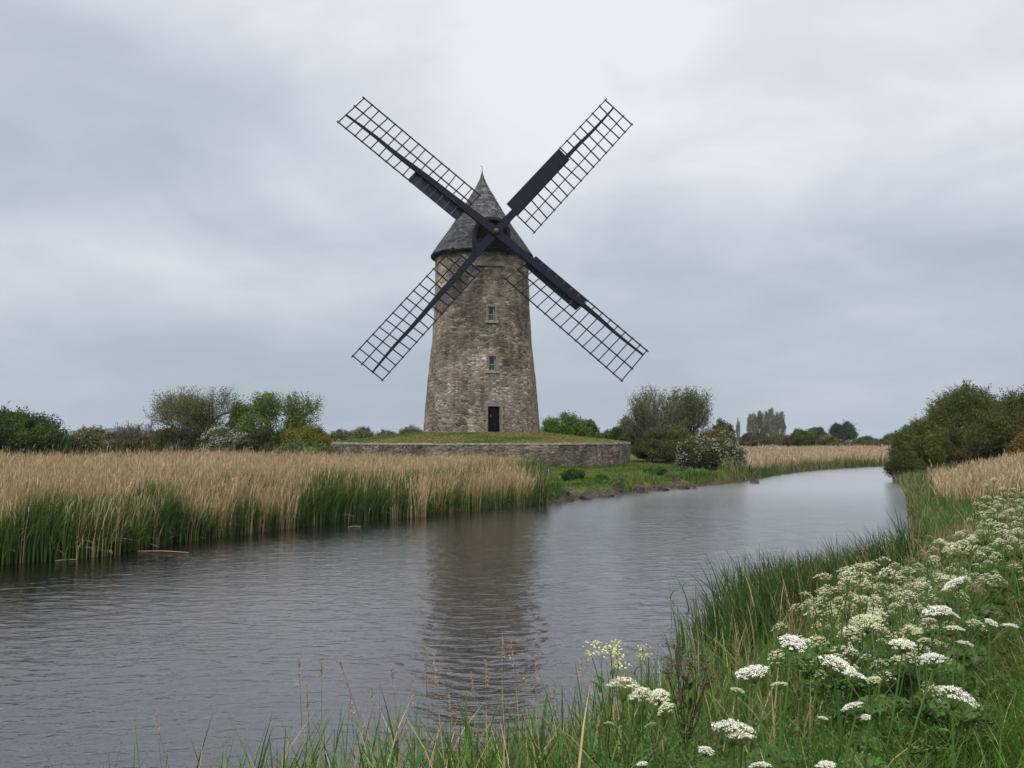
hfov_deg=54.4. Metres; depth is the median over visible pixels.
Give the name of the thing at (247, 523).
reed litter
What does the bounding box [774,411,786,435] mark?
poplar
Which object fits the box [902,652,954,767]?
umbel plant
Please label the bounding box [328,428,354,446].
hedge bush
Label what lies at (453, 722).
grass stalk
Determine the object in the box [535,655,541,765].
grass stalk
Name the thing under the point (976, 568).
umbel plant
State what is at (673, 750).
leafy herb
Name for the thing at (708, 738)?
leafy herb
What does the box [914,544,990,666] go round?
umbel plant
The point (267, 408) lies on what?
tree
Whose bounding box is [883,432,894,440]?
tree
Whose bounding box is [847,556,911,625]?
umbel plant
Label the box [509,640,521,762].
grass stalk
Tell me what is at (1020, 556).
umbel plant
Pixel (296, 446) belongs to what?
bush
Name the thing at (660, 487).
rock
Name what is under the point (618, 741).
leafy herb
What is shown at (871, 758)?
umbel plant
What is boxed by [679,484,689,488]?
rock
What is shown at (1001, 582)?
umbel plant
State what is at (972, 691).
umbel plant
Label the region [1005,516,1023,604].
umbel plant
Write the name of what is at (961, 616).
umbel plant
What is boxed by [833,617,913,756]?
umbel plant
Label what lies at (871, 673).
umbel plant
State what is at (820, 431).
tree
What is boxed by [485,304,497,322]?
window
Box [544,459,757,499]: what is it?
lawn grass
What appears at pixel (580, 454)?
retaining wall
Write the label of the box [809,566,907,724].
umbel plant
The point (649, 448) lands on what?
bush
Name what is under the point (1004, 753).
bank grass
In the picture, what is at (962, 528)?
parsley
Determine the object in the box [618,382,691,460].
tree
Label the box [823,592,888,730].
umbel plant
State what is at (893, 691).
umbel plant
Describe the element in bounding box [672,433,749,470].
bush
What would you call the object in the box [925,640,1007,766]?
umbel plant
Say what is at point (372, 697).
grass stalk
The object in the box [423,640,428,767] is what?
grass stalk
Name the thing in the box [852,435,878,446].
bush
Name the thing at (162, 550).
reed stalk
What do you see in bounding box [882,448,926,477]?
willow bush
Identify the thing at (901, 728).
leafy herb
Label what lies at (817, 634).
umbel plant
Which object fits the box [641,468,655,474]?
bank plant
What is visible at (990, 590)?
umbel plant
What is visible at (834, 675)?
umbel plant
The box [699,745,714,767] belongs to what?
umbel plant
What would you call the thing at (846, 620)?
umbel plant
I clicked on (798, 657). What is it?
umbel plant
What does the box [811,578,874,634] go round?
umbel plant
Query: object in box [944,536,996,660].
umbel plant
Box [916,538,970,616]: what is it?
umbel plant
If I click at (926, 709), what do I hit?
umbel plant
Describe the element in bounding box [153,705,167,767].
grass stalk
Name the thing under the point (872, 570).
umbel plant
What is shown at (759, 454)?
reed bed
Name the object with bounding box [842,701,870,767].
umbel plant
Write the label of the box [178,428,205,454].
bush
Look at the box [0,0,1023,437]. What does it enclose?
sky
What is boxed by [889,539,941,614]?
umbel plant
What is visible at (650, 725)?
umbel plant
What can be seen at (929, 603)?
umbel plant
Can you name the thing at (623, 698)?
umbel plant
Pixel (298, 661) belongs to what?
grass stalk
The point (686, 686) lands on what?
seeding dock
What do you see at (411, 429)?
hedge bush
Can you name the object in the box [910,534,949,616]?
umbel plant
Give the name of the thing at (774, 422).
poplar
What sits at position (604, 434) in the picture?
bush
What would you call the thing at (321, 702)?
grass stalk
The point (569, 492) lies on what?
rock
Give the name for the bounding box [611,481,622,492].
rock
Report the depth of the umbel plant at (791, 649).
4.30 m
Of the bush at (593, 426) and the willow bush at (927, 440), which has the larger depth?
the bush at (593, 426)
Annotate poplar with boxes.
[736,418,740,440]
[746,412,759,433]
[757,410,765,436]
[761,409,771,436]
[767,407,778,435]
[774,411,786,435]
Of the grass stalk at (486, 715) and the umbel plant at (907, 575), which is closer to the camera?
the grass stalk at (486, 715)
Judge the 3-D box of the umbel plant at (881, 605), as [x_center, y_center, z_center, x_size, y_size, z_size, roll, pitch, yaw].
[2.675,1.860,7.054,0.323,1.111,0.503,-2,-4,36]
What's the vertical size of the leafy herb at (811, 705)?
0.739 m
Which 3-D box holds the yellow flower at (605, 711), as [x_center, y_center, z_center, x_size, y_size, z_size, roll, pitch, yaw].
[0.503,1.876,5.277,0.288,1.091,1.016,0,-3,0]
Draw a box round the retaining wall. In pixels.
[332,442,630,467]
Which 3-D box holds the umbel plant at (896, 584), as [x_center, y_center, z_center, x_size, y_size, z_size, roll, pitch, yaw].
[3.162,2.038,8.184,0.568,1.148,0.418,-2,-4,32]
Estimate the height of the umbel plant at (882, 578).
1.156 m
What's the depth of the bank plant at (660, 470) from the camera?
61.55 m
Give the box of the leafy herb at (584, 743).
[533,720,628,766]
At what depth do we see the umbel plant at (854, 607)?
6.88 m
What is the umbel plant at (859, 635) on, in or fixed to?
on the ground at (580, 490)
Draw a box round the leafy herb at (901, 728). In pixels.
[811,702,968,765]
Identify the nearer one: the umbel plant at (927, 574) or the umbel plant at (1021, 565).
the umbel plant at (927, 574)
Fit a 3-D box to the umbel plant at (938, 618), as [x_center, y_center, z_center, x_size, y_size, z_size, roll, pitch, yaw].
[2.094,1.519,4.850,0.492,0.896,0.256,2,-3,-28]
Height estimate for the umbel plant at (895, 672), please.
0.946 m
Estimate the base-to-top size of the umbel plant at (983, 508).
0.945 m
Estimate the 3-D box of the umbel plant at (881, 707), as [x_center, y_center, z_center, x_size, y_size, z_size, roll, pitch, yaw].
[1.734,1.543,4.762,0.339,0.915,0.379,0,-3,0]
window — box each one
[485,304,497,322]
[486,354,498,372]
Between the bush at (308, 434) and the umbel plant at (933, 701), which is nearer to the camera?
the umbel plant at (933, 701)
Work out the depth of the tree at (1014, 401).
69.82 m
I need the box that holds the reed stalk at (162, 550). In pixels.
[138,550,188,552]
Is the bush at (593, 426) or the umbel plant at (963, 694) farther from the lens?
the bush at (593, 426)
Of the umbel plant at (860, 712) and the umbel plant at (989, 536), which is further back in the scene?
the umbel plant at (989, 536)
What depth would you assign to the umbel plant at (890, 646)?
7.11 m
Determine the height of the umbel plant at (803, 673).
1.084 m
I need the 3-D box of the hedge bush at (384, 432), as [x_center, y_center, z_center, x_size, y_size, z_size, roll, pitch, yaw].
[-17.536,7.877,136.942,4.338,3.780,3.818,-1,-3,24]
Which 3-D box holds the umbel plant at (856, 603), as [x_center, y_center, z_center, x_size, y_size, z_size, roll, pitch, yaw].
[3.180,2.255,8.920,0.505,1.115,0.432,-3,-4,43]
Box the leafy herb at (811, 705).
[732,649,883,763]
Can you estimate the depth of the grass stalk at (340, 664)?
4.83 m
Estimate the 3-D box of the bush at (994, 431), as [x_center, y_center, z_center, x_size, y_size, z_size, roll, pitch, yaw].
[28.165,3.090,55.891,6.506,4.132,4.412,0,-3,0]
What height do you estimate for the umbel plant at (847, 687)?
1.136 m
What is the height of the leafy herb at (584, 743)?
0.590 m
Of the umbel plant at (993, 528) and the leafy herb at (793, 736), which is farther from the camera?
the umbel plant at (993, 528)
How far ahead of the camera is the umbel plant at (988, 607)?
8.19 m
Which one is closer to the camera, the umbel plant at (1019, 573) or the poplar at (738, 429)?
the umbel plant at (1019, 573)
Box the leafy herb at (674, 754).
[596,716,757,767]
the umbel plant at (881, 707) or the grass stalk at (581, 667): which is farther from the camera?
the grass stalk at (581, 667)
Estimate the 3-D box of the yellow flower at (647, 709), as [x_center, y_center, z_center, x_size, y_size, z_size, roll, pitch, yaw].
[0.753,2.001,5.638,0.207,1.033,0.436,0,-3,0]
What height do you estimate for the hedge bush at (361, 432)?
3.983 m
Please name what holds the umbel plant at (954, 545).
on the ground at (580, 490)
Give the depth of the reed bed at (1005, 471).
37.04 m
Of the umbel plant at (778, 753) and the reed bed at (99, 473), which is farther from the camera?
the reed bed at (99, 473)
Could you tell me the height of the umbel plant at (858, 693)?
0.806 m
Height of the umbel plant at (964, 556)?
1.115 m
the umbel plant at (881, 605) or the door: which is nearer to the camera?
the umbel plant at (881, 605)
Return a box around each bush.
[0,401,78,458]
[41,434,96,457]
[69,424,114,457]
[103,430,121,452]
[115,434,159,456]
[146,429,164,438]
[150,424,190,453]
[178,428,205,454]
[197,425,252,454]
[223,401,255,453]
[245,424,284,453]
[274,440,339,458]
[277,421,333,446]
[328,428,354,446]
[347,425,377,438]
[373,428,395,435]
[396,424,422,433]
[540,410,593,436]
[583,419,600,437]
[599,428,610,439]
[607,415,640,449]
[631,436,668,462]
[643,423,694,461]
[661,434,689,459]
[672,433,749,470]
[689,424,745,450]
[712,417,735,439]
[737,430,770,446]
[766,432,790,446]
[788,427,816,446]
[815,434,842,445]
[840,441,855,446]
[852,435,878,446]
[868,438,892,446]
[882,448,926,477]
[886,414,953,467]
[925,423,980,465]
[957,403,1023,462]
[964,446,1004,463]
[1001,425,1023,457]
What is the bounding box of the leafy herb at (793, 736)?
[717,715,852,767]
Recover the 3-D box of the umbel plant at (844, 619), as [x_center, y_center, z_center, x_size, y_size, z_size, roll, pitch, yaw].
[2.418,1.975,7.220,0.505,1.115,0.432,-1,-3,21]
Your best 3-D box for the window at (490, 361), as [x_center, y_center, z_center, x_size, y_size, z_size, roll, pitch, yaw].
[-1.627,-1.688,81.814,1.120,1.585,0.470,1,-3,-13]
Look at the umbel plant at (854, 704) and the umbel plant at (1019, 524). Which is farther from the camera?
the umbel plant at (1019, 524)
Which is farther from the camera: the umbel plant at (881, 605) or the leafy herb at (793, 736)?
the umbel plant at (881, 605)
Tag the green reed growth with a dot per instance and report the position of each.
(38, 532)
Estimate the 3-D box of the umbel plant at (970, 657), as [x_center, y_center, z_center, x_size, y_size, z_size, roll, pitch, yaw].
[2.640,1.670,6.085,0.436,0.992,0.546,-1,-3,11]
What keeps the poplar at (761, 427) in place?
on the ground at (580, 490)
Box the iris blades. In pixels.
[108,605,890,767]
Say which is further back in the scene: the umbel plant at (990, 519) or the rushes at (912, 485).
the rushes at (912, 485)
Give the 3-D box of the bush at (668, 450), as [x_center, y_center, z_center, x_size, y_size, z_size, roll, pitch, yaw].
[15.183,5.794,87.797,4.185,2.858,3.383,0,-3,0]
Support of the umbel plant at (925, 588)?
on the ground at (580, 490)
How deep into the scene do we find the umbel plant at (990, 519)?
10.62 m
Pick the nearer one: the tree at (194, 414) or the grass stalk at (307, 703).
the grass stalk at (307, 703)
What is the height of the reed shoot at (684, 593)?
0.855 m
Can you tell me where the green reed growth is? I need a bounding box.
[0,452,562,564]
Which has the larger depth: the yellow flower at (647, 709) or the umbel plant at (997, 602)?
the umbel plant at (997, 602)
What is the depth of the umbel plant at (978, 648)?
6.79 m
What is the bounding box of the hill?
[59,427,148,435]
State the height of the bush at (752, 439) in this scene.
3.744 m
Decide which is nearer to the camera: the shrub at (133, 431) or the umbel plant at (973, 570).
the umbel plant at (973, 570)
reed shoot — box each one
[673,572,689,608]
[695,586,700,618]
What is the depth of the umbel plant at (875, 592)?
9.27 m
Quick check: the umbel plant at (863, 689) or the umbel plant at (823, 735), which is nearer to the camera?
the umbel plant at (823, 735)
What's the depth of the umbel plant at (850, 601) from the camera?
8.95 m
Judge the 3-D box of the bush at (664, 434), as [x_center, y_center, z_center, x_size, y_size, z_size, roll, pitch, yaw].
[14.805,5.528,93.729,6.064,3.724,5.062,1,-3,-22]
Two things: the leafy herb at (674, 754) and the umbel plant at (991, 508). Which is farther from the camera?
the umbel plant at (991, 508)
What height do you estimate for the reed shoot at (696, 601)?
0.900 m
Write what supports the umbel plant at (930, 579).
on the ground at (580, 490)
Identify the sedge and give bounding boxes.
[646,482,1017,669]
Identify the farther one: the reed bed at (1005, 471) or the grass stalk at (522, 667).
the reed bed at (1005, 471)
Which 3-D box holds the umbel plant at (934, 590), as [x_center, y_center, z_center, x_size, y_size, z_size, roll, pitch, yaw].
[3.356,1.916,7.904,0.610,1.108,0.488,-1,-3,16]
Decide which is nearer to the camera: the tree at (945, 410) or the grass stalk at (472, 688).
the grass stalk at (472, 688)
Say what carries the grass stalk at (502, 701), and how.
on the ground at (580, 490)
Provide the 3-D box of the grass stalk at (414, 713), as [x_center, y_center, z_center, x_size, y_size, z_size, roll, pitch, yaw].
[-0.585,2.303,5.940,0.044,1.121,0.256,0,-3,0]
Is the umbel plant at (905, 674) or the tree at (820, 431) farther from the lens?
the tree at (820, 431)
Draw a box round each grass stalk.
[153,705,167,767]
[296,658,304,765]
[306,684,310,766]
[319,663,322,767]
[339,660,375,767]
[348,694,357,767]
[370,686,379,766]
[389,666,402,767]
[409,680,416,759]
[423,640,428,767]
[433,653,444,765]
[447,693,458,767]
[470,673,481,761]
[484,659,489,751]
[502,635,507,765]
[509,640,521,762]
[521,666,528,767]
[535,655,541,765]
[553,680,562,764]
[577,657,583,767]
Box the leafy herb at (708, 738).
[646,703,758,767]
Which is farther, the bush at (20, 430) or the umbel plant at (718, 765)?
the bush at (20, 430)
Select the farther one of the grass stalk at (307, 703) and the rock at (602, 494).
the rock at (602, 494)
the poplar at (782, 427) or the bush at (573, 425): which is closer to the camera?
the bush at (573, 425)
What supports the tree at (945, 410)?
on the ground at (580, 490)
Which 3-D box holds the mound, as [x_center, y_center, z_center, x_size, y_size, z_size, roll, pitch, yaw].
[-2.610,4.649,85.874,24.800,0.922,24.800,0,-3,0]
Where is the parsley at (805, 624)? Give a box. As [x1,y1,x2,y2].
[749,538,955,660]
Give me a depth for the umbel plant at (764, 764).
2.45 m
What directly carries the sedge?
on the ground at (580, 490)
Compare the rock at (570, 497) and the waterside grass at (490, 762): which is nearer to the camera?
the waterside grass at (490, 762)
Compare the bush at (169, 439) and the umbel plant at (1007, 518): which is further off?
the bush at (169, 439)
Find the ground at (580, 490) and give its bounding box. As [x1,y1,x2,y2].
[0,438,1020,731]
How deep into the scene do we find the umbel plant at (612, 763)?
5.05 m
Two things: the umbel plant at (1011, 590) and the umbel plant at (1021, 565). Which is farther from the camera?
the umbel plant at (1021, 565)
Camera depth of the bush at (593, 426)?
107.64 m
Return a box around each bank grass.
[496,556,1023,767]
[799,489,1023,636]
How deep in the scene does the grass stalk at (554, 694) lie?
5.68 m
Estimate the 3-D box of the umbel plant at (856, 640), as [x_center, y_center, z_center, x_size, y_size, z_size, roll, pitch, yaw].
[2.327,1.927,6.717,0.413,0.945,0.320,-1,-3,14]
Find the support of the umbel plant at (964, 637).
on the ground at (580, 490)
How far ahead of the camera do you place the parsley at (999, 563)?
13.52 m
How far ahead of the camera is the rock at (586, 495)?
47.25 m
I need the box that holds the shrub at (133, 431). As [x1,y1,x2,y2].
[112,420,157,455]
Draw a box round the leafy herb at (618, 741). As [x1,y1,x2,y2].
[563,719,680,767]
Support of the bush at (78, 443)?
on the ground at (580, 490)
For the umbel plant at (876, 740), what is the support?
on the ground at (580, 490)
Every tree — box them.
[143,386,242,438]
[227,390,325,454]
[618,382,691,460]
[655,386,713,435]
[808,426,828,444]
[828,419,858,441]
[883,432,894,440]
[914,377,1004,467]
[979,384,1023,426]
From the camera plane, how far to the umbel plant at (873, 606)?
6.11 m
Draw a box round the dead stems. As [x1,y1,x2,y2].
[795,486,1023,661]
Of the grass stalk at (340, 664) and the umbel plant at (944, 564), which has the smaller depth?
the grass stalk at (340, 664)
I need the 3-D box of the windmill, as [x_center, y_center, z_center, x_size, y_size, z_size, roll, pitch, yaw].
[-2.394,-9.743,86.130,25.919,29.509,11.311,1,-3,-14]
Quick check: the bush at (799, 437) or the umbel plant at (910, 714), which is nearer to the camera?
the umbel plant at (910, 714)
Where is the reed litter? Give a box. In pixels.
[13,498,509,553]
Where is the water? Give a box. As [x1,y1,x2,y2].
[0,466,959,767]
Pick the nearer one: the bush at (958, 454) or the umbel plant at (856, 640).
the umbel plant at (856, 640)
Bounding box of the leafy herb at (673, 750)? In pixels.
[617,739,714,767]
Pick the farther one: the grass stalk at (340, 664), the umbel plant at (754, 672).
the grass stalk at (340, 664)
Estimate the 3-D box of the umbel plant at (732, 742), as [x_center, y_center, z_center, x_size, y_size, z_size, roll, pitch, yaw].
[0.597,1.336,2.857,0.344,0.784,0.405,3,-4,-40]
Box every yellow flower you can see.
[582,639,631,761]
[627,643,659,767]
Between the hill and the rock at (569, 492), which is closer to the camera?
the rock at (569, 492)
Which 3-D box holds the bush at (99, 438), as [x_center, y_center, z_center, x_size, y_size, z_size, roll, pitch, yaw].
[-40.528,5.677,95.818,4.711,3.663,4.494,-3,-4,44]
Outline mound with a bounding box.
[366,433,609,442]
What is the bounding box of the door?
[488,407,498,431]
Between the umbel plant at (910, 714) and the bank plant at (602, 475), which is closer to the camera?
the umbel plant at (910, 714)
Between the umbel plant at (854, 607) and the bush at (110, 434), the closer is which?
the umbel plant at (854, 607)
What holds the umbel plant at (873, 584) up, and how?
on the ground at (580, 490)
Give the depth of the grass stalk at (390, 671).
4.88 m
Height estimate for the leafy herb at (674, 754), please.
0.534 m
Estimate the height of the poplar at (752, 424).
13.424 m
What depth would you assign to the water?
16.14 m
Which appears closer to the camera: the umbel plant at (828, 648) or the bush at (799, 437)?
the umbel plant at (828, 648)
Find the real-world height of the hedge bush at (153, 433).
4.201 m
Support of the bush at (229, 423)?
on the ground at (580, 490)
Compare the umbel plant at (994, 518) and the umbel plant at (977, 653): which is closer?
the umbel plant at (977, 653)
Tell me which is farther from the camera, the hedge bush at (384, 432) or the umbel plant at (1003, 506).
the hedge bush at (384, 432)
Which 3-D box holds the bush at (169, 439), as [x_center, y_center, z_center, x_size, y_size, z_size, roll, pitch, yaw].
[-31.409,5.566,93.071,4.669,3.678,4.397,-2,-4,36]
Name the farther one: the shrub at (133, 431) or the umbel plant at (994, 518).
the shrub at (133, 431)
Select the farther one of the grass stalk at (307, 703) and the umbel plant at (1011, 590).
the umbel plant at (1011, 590)
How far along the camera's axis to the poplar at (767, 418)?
428.84 m
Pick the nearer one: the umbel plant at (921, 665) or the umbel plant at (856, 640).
the umbel plant at (921, 665)
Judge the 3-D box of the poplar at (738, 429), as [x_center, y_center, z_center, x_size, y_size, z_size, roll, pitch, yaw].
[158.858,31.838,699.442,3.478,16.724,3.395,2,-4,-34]
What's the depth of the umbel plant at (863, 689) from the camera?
5.39 m
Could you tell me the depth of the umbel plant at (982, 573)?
10.52 m
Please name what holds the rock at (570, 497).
on the ground at (580, 490)
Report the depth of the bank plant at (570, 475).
53.07 m
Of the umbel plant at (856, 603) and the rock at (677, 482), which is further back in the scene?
the rock at (677, 482)
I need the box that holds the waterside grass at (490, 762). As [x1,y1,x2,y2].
[45,576,1023,767]
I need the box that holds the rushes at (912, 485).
[890,462,1023,531]
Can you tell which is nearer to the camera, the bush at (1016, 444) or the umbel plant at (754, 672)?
the umbel plant at (754, 672)
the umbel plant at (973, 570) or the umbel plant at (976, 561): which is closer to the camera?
the umbel plant at (973, 570)
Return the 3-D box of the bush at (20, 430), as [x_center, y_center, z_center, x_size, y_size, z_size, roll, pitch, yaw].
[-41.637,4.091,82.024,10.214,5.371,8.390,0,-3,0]
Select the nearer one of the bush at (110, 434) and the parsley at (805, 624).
the parsley at (805, 624)
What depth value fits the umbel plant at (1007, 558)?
11.49 m
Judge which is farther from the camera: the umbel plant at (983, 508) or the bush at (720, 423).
the bush at (720, 423)
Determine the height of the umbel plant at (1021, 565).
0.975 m
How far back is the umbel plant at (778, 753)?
3.97 m
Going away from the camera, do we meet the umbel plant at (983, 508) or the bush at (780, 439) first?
the umbel plant at (983, 508)
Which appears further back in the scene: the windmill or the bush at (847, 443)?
the bush at (847, 443)
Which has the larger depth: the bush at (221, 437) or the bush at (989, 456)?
the bush at (221, 437)
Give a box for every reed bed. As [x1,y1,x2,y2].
[0,439,549,562]
[656,444,895,470]
[927,449,1023,501]
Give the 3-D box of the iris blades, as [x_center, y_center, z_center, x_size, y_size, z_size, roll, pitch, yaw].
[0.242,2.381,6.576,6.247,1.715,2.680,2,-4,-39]
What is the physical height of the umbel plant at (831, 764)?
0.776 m
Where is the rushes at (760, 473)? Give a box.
[713,454,957,481]
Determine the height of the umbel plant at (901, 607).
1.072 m
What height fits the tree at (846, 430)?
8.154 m
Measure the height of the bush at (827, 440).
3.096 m
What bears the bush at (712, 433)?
on the ground at (580, 490)
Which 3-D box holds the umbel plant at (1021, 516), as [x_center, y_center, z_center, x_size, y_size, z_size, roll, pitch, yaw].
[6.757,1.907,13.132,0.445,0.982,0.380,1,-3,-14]
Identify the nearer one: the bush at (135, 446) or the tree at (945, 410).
the tree at (945, 410)
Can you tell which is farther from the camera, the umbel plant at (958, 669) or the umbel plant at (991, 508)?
the umbel plant at (991, 508)
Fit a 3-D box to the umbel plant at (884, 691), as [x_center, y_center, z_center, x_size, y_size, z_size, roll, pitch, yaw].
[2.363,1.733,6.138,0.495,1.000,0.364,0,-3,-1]
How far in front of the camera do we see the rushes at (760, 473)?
81.33 m
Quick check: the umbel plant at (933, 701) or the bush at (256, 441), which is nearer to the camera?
the umbel plant at (933, 701)
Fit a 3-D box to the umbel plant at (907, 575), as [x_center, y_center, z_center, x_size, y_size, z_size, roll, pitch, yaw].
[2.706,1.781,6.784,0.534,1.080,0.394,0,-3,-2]
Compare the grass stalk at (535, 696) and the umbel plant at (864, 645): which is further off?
the umbel plant at (864, 645)
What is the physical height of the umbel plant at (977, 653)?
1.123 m
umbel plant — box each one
[591,721,629,767]
[605,676,673,767]
[645,722,657,767]
[693,687,748,767]
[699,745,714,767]
[711,718,755,767]
[735,664,806,767]
[749,761,771,767]
[750,681,794,767]
[753,634,814,767]
[768,588,864,732]
[772,592,836,704]
[774,572,860,724]
[794,571,880,754]
[803,576,873,740]
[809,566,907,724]
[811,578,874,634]
[813,578,876,695]
[814,563,912,732]
[814,595,906,740]
[814,760,835,767]
[816,594,877,697]
[818,654,880,767]
[819,716,827,767]
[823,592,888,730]
[825,571,908,677]
[825,572,878,643]
[827,599,886,699]
[829,561,900,644]
[832,602,892,721]
[833,573,888,640]
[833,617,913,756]
[835,676,888,767]
[837,562,909,634]
[838,595,903,701]
[842,610,918,735]
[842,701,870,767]
[843,638,923,767]
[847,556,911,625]
[849,613,914,762]
[850,624,903,735]
[852,564,899,618]
[860,583,940,723]
[860,591,952,726]
[864,589,938,732]
[867,562,928,656]
[867,567,907,689]
[869,623,948,762]
[871,576,949,680]
[873,627,948,762]
[874,570,930,656]
[876,599,929,721]
[877,557,950,685]
[880,565,954,695]
[888,581,934,707]
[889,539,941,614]
[890,555,972,689]
[894,550,945,646]
[895,555,974,673]
[899,583,962,687]
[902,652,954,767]
[903,605,967,753]
[907,576,987,691]
[907,577,966,738]
[909,538,966,610]
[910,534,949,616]
[913,625,993,765]
[914,542,980,677]
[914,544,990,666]
[915,558,968,675]
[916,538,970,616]
[919,540,965,597]
[919,550,987,692]
[921,541,996,634]
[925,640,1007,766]
[930,515,978,601]
[932,549,1003,695]
[935,539,998,639]
[937,531,983,618]
[939,685,979,767]
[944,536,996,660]
[947,561,986,673]
[950,533,989,613]
[954,545,1007,644]
[954,618,1018,739]
[962,495,1010,582]
[962,511,1008,594]
[966,518,1010,600]
[967,504,994,565]
[967,522,1015,595]
[968,530,1023,627]
[973,504,1014,575]
[975,477,1005,530]
[976,507,1007,551]
[976,509,1005,556]
[979,523,1023,625]
[983,487,1019,526]
[989,508,1023,576]
[991,521,1023,588]
[992,527,1023,655]
[1002,488,1023,534]
[1003,492,1023,543]
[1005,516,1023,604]
[1007,537,1023,591]
[1010,503,1023,552]
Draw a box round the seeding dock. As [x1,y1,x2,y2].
[658,640,722,767]
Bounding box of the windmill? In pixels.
[337,97,648,432]
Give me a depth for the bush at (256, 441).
92.77 m
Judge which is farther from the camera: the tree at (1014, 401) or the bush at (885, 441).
the bush at (885, 441)
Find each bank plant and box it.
[560,465,586,480]
[593,472,609,480]
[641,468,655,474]
[654,465,668,474]
[683,468,709,474]
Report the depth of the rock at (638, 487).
52.81 m
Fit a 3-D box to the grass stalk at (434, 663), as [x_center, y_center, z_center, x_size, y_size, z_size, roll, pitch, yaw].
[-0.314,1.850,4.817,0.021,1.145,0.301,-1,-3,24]
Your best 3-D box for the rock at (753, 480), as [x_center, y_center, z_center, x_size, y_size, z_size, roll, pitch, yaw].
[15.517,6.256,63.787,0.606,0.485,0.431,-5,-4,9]
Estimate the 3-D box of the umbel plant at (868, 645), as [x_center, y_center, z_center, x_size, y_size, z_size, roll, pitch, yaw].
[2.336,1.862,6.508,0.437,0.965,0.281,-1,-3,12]
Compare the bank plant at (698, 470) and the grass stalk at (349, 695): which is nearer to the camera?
the grass stalk at (349, 695)
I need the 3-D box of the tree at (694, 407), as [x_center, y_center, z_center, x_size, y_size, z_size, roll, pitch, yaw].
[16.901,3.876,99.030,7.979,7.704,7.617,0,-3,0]
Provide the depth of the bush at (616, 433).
100.14 m
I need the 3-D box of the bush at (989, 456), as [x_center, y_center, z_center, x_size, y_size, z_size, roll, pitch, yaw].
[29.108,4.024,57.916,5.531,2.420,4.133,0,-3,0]
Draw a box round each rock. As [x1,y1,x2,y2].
[561,489,572,496]
[565,494,573,500]
[579,492,592,498]
[596,492,610,496]
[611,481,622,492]
[632,484,645,492]
[653,483,669,490]
[671,478,683,487]
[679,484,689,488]
[750,478,758,482]

